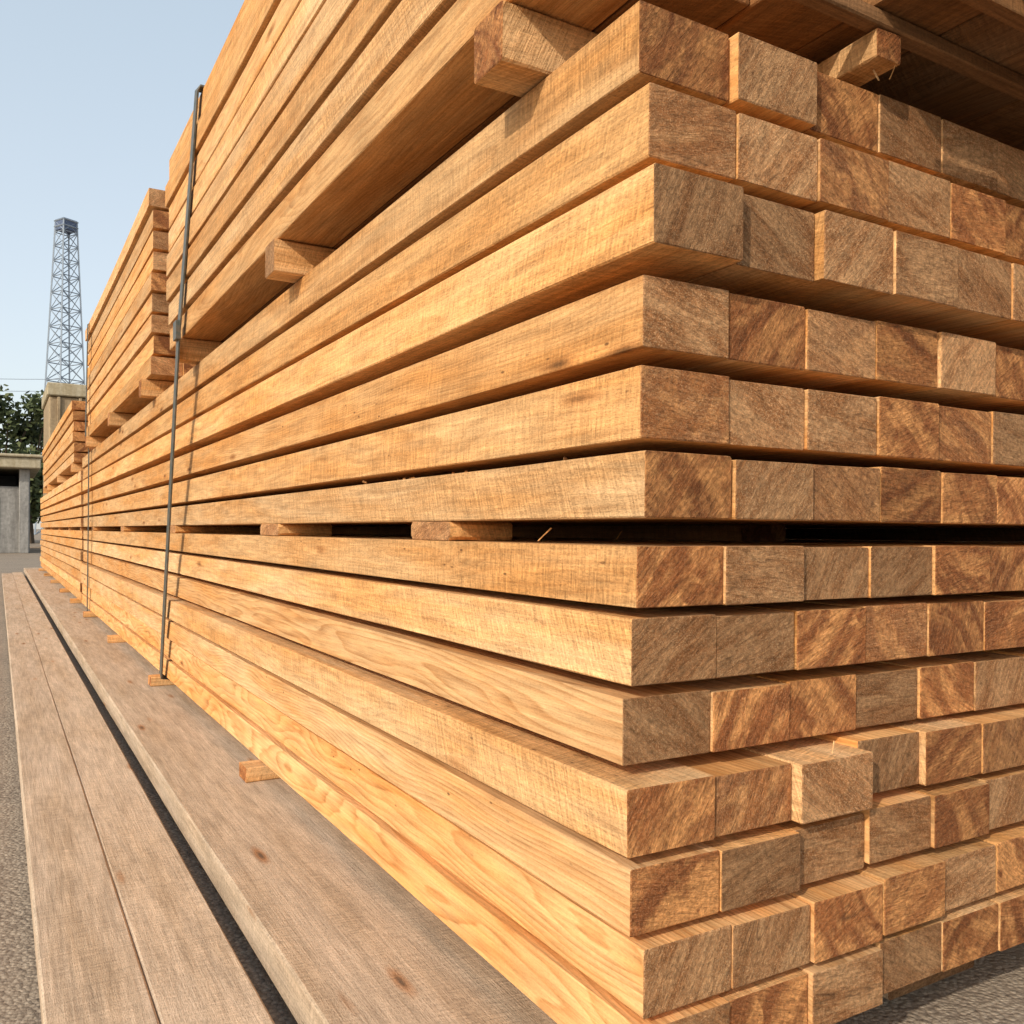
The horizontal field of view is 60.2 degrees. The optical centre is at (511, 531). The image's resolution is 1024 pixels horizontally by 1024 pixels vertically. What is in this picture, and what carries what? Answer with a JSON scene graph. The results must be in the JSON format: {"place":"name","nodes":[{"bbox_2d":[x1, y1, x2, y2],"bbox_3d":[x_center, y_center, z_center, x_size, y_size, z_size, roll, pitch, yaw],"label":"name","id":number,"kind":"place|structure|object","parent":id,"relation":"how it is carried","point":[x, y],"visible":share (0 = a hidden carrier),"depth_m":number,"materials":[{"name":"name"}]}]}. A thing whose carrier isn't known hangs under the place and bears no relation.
{"place":"outdoors","nodes":[
{"label":"outdoors","id":0,"kind":"place"},
{"bbox_2d":[43,396,85,534],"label":"walls","id":1,"kind":"structure","parent":0,"point":[50,417],"depth_m":36.61,"materials":[{"name":"brown concrete"}]},
{"bbox_2d":[42,382,87,409],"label":"parapet","id":2,"kind":"structure","parent":1,"relation":"on","point":[65,390],"depth_m":36.62,"materials":[{"name":"concrete"}]},
{"bbox_2d":[57,397,81,424],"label":"ribs","id":3,"kind":"object","parent":1,"relation":"attached to","point":[59,409],"visible":0.15,"depth_m":36.44,"materials":[{"name":"brown concrete"}]},
{"bbox_2d":[39,471,95,602],"bbox_3d":[-5.913,0.048,12.696,1.300,1.295,9.263,0,0,-30],"label":"lumber stack","id":4,"kind":"object","parent":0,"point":[63,540],"visible":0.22,"depth_m":10.42,"materials":[{"name":"brown wood"}]},
{"bbox_2d":[42,400,93,492],"bbox_3d":[-5.317,-0.937,11.659,1.312,0.680,6.549,0,0,-30],"label":"lumber stack","id":5,"kind":"object","parent":4,"relation":"on","point":[65,451],"visible":0.23,"depth_m":9.56,"materials":[{"name":"brown wood"}]},
{"bbox_2d":[0,0,244,528],"label":"sky","id":6,"kind":"structure","parent":0,"point":[97,96],"materials":[{"name":"blue"}]},
{"bbox_2d":[0,529,1023,1023],"bbox_3d":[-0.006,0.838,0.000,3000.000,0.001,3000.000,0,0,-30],"label":"ground","id":7,"kind":"structure","parent":0,"point":[986,989],"depth_m":1.77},
{"bbox_2d":[0,453,43,552],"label":"concrete shed","id":8,"kind":"structure","parent":7,"relation":"on","point":[18,472],"depth_m":29.75,"materials":[{"name":"grey concrete"}]},
{"bbox_2d":[0,384,43,543],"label":"trees","id":9,"kind":"object","parent":7,"relation":"on","point":[27,431],"visible":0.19,"depth_m":48.16,"materials":[{"name":"green plant"}]},
{"bbox_2d":[34,217,84,534],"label":"lattice tower","id":10,"kind":"structure","parent":7,"relation":"on","point":[67,226],"depth_m":119.57,"materials":[{"name":"grey metal"}]},
{"bbox_2d":[21,379,58,391],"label":"power line","id":11,"kind":"object","parent":10,"relation":"attached to","point":[39,379],"visible":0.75,"depth_m":118.06,"materials":[{"name":"grey paint"}]},
{"bbox_2d":[2,573,159,1023],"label":"timber plank","id":12,"kind":"object","parent":7,"relation":"on","point":[89,970],"visible":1,"depth_m":1.95,"materials":[{"name":"brown wood"}]},
{"bbox_2d":[12,572,274,1023],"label":"timber plank","id":13,"kind":"object","parent":7,"relation":"on","point":[193,970],"visible":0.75,"depth_m":1.96,"materials":[{"name":"brown wood"}]},
{"bbox_2d":[24,567,556,1023],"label":"plank","id":14,"kind":"object","parent":7,"relation":"on","point":[336,925],"visible":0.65,"depth_m":1.87,"materials":[{"name":"brown wood"}]},
{"bbox_2d":[883,960,973,999],"bbox_3d":[-3.634,0.750,9.169,0.254,0.077,17.500,0,0,-30],"label":"timber sleeper","id":15,"kind":"object","parent":7,"relation":"on","point":[912,987],"visible":0.02,"depth_m":1.60,"materials":[{"name":"brown wood"}]},
{"bbox_2d":[80,0,1023,1023],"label":"lumber stack","id":16,"kind":"object","parent":15,"relation":"on","point":[728,326],"visible":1,"depth_m":1.35,"materials":[{"name":"brown wood"}]},
{"bbox_2d":[85,188,195,447],"bbox_3d":[-2.013,-1.166,6.176,1.500,0.980,3.648,0,0,-30],"label":"lumber stack","id":17,"kind":"object","parent":16,"relation":"on","point":[131,364],"visible":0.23,"depth_m":4.87,"materials":[{"name":"brown wood"}]},
{"bbox_2d":[85,323,89,610],"bbox_3d":[-2.961,-0.497,7.583,1.295,2.354,0.658,0,0,-30],"label":"steel strap","id":18,"kind":"object","parent":17,"relation":"attached to","point":[88,463],"visible":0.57,"depth_m":7.46,"materials":[{"name":"grey metal"}]},
{"bbox_2d":[159,84,204,679],"bbox_3d":[-0.491,-0.424,4.132,2.144,2.254,1.250,0,0,-30],"label":"steel strap","id":19,"kind":"object","parent":16,"relation":"on","point":[177,324],"visible":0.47,"depth_m":3.42,"materials":[{"name":"grey metal"}]},
{"bbox_2d":[165,0,1023,364],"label":"lumber stack","id":20,"kind":"object","parent":16,"relation":"on","point":[325,128],"visible":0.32,"depth_m":1.72,"materials":[{"name":"brown wood"}]},
{"bbox_2d":[362,65,895,753],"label":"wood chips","id":21,"kind":"object","parent":16,"relation":"on","point":[566,459],"visible":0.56,"depth_m":1.35,"materials":[{"name":"brown wood"}]}
]}

